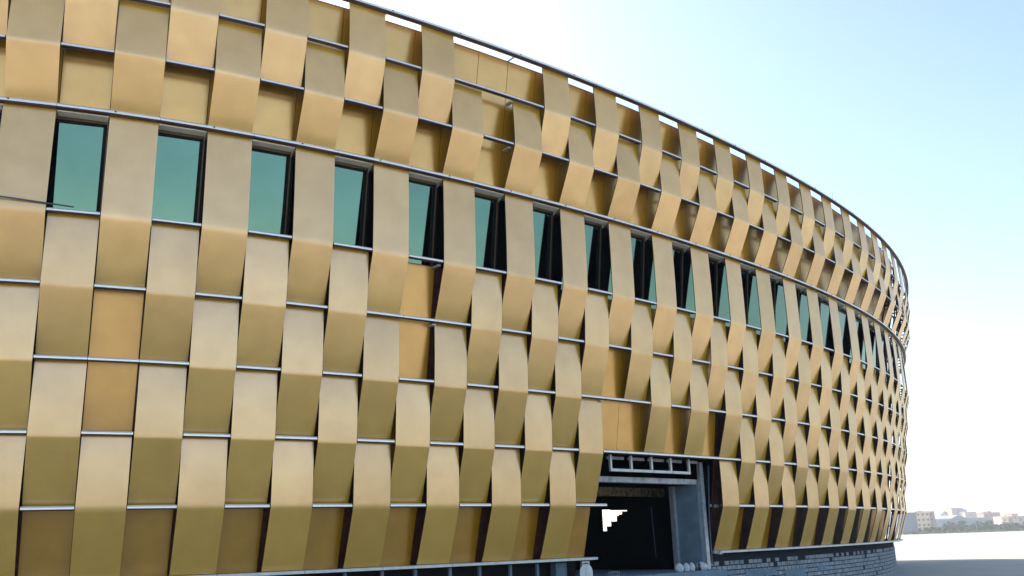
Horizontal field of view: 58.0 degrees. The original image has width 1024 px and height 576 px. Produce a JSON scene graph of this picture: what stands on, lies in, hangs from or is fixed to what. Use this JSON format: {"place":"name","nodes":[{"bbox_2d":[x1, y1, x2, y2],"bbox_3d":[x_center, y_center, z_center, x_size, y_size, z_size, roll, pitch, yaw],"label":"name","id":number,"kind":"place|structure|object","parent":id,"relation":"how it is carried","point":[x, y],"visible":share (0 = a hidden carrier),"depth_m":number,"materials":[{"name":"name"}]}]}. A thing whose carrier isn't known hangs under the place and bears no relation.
{"place":"outdoors","nodes":[
{"label":"outdoors","id":0,"kind":"place"},
{"bbox_2d":[608,571,619,575],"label":"hollow block","id":1,"kind":"structure","parent":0,"point":[613,573],"depth_m":33.52,"materials":[{"name":"grey concrete"}]},
{"bbox_2d":[320,0,1023,530],"label":"sky","id":2,"kind":"structure","parent":0,"point":[910,113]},
{"bbox_2d":[910,511,935,530],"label":"apartment block","id":3,"kind":"structure","parent":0,"point":[925,519],"depth_m":677.32,"materials":[{"name":"beige concrete"}]},
{"bbox_2d":[935,507,966,518],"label":"terraced building","id":4,"kind":"structure","parent":0,"point":[946,512],"depth_m":977.78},
{"bbox_2d":[885,531,1023,550],"bbox_3d":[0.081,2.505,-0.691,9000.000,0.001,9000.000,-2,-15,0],"label":"ground","id":5,"kind":"structure","parent":0,"point":[961,540],"depth_m":198.46,"materials":[{"name":"white concrete"}]},
{"bbox_2d":[0,0,909,575],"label":"gold clad building","id":6,"kind":"structure","parent":5,"relation":"on","point":[316,288],"depth_m":29.26,"materials":[{"name":"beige metal"}]},
{"bbox_2d":[0,195,73,207],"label":"loose bar","id":7,"kind":"object","parent":6,"relation":"on","point":[36,201],"visible":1,"depth_m":24.16,"materials":[{"name":"grey metal"}]},
{"bbox_2d":[45,117,108,227],"bbox_3d":[-12.468,-3.203,25.153,2.601,2.930,0.476,4,-16,-20],"label":"window","id":8,"kind":"structure","parent":6,"relation":"in","point":[79,148],"depth_m":25.41,"materials":[{"name":"green glass"}]},
{"bbox_2d":[151,131,204,225],"bbox_3d":[-10.120,-3.007,26.140,2.595,2.930,0.474,6,-17,-25],"label":"window","id":9,"kind":"structure","parent":6,"relation":"in","point":[179,165],"depth_m":26.47,"materials":[{"name":"green glass"}]},
{"bbox_2d":[199,138,291,234],"bbox_3d":[-7.866,-2.760,27.299,2.581,2.930,0.468,7,-18,-29],"label":"window","id":10,"kind":"structure","parent":6,"relation":"in","point":[270,169],"depth_m":27.67,"materials":[{"name":"green glass"}]},
{"bbox_2d":[286,154,368,246],"bbox_3d":[-5.701,-2.474,28.588,2.566,2.930,0.463,8,-18,-32],"label":"window","id":11,"kind":"structure","parent":6,"relation":"in","point":[350,182],"depth_m":28.98,"materials":[{"name":"green glass"}]},
{"bbox_2d":[364,170,436,266],"bbox_3d":[-3.608,-2.161,29.968,2.552,2.930,0.458,9,-19,-34],"label":"window","id":12,"kind":"structure","parent":6,"relation":"in","point":[422,194],"depth_m":30.38,"materials":[{"name":"green glass"}]},
{"bbox_2d":[432,185,497,268],"bbox_3d":[-1.568,-1.829,31.408,2.550,2.930,0.457,10,-19,-36],"label":"window","id":13,"kind":"structure","parent":6,"relation":"in","point":[486,207],"depth_m":31.84,"materials":[{"name":"green glass"}]},
{"bbox_2d":[495,200,552,279],"bbox_3d":[0.429,-1.481,32.903,2.549,2.930,0.457,10,-19,-37],"label":"window","id":14,"kind":"structure","parent":6,"relation":"in","point":[542,219],"depth_m":33.35,"materials":[{"name":"green glass"}]},
{"bbox_2d":[550,213,600,289],"bbox_3d":[2.382,-1.118,34.450,2.548,2.930,0.456,11,-20,-39],"label":"window","id":15,"kind":"structure","parent":6,"relation":"in","point":[592,231],"depth_m":34.90,"materials":[{"name":"green glass"}]},
{"bbox_2d":[579,564,592,575],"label":"round topped plate","id":16,"kind":"object","parent":6,"relation":"hanging from","point":[586,570],"visible":1,"depth_m":32.79,"materials":[{"name":"white stone"}]},
{"bbox_2d":[599,226,644,299],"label":"window","id":17,"kind":"structure","parent":6,"relation":"in","point":[637,242],"depth_m":36.48,"materials":[{"name":"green glass"}]},
{"bbox_2d":[643,239,682,309],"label":"window","id":18,"kind":"structure","parent":6,"relation":"in","point":[649,293],"depth_m":37.31,"materials":[{"name":"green glass"}]},
{"bbox_2d":[674,563,683,571],"bbox_3d":[6.586,11.011,36.446,0.370,0.320,0.259,-2,-15,0],"label":"white bundle","id":19,"kind":"object","parent":6,"relation":"on","point":[679,567],"visible":1,"depth_m":36.35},
{"bbox_2d":[683,563,689,570],"bbox_3d":[6.920,11.086,36.753,0.305,0.320,0.213,-2,-15,0],"label":"white bundle","id":20,"kind":"object","parent":6,"relation":"on","point":[686,566],"visible":0.91,"depth_m":36.68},
{"bbox_2d":[689,562,694,570],"bbox_3d":[7.190,11.146,37.004,0.283,0.320,0.198,-2,-15,0],"label":"white bundle","id":21,"kind":"object","parent":6,"relation":"on","point":[692,566],"visible":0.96,"depth_m":36.92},
{"bbox_2d":[682,250,717,318],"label":"window","id":22,"kind":"structure","parent":6,"relation":"in","point":[688,302],"depth_m":38.98,"materials":[{"name":"green glass"}]},
{"bbox_2d":[695,562,707,569],"bbox_3d":[7.674,11.255,37.456,0.522,0.320,0.366,-2,-15,0],"label":"white bundle","id":23,"kind":"object","parent":6,"relation":"on","point":[704,566],"visible":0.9,"depth_m":37.34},
{"bbox_2d":[717,261,747,326],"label":"window","id":24,"kind":"structure","parent":6,"relation":"in","point":[722,291],"depth_m":40.71,"materials":[{"name":"green glass"}]},
{"bbox_2d":[748,271,774,334],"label":"window","id":25,"kind":"structure","parent":6,"relation":"in","point":[753,304],"depth_m":42.45,"materials":[{"name":"green glass"}]},
{"bbox_2d":[775,281,799,341],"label":"window","id":26,"kind":"structure","parent":6,"relation":"in","point":[781,327],"depth_m":44.23,"materials":[{"name":"green glass"}]},
{"bbox_2d":[799,291,819,348],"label":"window","id":27,"kind":"structure","parent":6,"relation":"in","point":[805,329],"depth_m":46.10,"materials":[{"name":"green glass"}]},
{"bbox_2d":[820,299,838,355],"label":"window","id":28,"kind":"structure","parent":6,"relation":"in","point":[824,307],"depth_m":48.09,"materials":[{"name":"green glass"}]},
{"bbox_2d":[839,308,851,362],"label":"window","id":29,"kind":"structure","parent":6,"relation":"in","point":[846,344],"depth_m":50.17,"materials":[{"name":"green glass"}]},
{"bbox_2d":[855,317,866,368],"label":"window","id":30,"kind":"structure","parent":6,"relation":"in","point":[858,321],"depth_m":52.40,"materials":[{"name":"green glass"}]},
{"bbox_2d":[869,324,877,375],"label":"window","id":31,"kind":"structure","parent":6,"relation":"in","point":[871,329],"depth_m":54.74,"materials":[{"name":"green glass"}]},
{"bbox_2d":[878,333,885,375],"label":"window","id":32,"kind":"structure","parent":6,"relation":"in","point":[883,339],"depth_m":57.13,"materials":[{"name":"green glass"}]},
{"bbox_2d":[886,341,890,380],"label":"window","id":33,"kind":"structure","parent":6,"relation":"in","point":[889,341],"depth_m":58.43,"materials":[{"name":"green glass"}]},
{"bbox_2d":[886,512,918,534],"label":"warehouse","id":34,"kind":"structure","parent":5,"relation":"on","point":[910,524],"depth_m":599.05,"materials":[{"name":"metal"}]},
{"bbox_2d":[926,526,941,530],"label":"tree","id":35,"kind":"object","parent":5,"relation":"on","point":[932,528],"visible":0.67,"depth_m":584.01,"materials":[{"name":"green plant"}]},
{"bbox_2d":[937,525,953,530],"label":"tree","id":36,"kind":"object","parent":5,"relation":"on","point":[947,527],"visible":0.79,"depth_m":584.96,"materials":[{"name":"green plant"}]},
{"bbox_2d":[942,521,965,529],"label":"tree","id":37,"kind":"object","parent":5,"relation":"on","point":[950,523],"visible":0.38,"depth_m":610.83,"materials":[{"name":"green plant"}]},
{"bbox_2d":[952,523,967,528],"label":"tree","id":38,"kind":"object","parent":5,"relation":"on","point":[957,525],"visible":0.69,"depth_m":591.00,"materials":[{"name":"green plant"}]},
{"bbox_2d":[902,528,1023,534],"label":"scrub","id":39,"kind":"object","parent":5,"relation":"on","point":[960,531],"visible":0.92,"depth_m":545.32,"materials":[{"name":"green plant"}]},
{"bbox_2d":[968,523,986,529],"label":"tree","id":40,"kind":"object","parent":5,"relation":"on","point":[982,526],"visible":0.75,"depth_m":591.08,"materials":[{"name":"green plant"}]},
{"bbox_2d":[973,520,993,529],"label":"tree","id":41,"kind":"object","parent":5,"relation":"on","point":[987,522],"visible":0.38,"depth_m":606.04,"materials":[{"name":"green plant"}]},
{"bbox_2d":[995,524,1008,528],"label":"tree","id":42,"kind":"object","parent":5,"relation":"on","point":[1004,526],"visible":0.71,"depth_m":575.88,"materials":[{"name":"green plant"}]},
{"bbox_2d":[999,522,1013,527],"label":"tree","id":43,"kind":"object","parent":5,"relation":"on","point":[1009,525],"visible":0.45,"depth_m":608.04,"materials":[{"name":"green plant"}]},
{"bbox_2d":[1012,523,1023,528],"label":"tree","id":44,"kind":"object","parent":5,"relation":"on","point":[1016,525],"visible":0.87,"depth_m":580.95,"materials":[{"name":"green plant"}]},
{"bbox_2d":[887,547,1023,575],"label":"sand","id":45,"kind":"structure","parent":0,"point":[1003,561],"depth_m":68.97,"materials":[{"name":"white sand"}]},
{"bbox_2d":[935,515,994,526],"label":"long hall","id":46,"kind":"structure","parent":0,"point":[955,519],"depth_m":734.06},
{"bbox_2d":[958,511,976,517],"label":"brick block","id":47,"kind":"structure","parent":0,"point":[968,514],"depth_m":948.62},
{"bbox_2d":[976,511,1000,523],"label":"brick block","id":48,"kind":"structure","parent":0,"point":[985,514],"depth_m":870.96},
{"bbox_2d":[993,516,1013,524],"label":"house","id":49,"kind":"structure","parent":0,"point":[1001,520],"depth_m":833.46,"materials":[{"name":"white brick"}]},
{"bbox_2d":[1004,513,1023,524],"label":"brick block","id":50,"kind":"structure","parent":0,"point":[1018,519],"depth_m":851.52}
]}

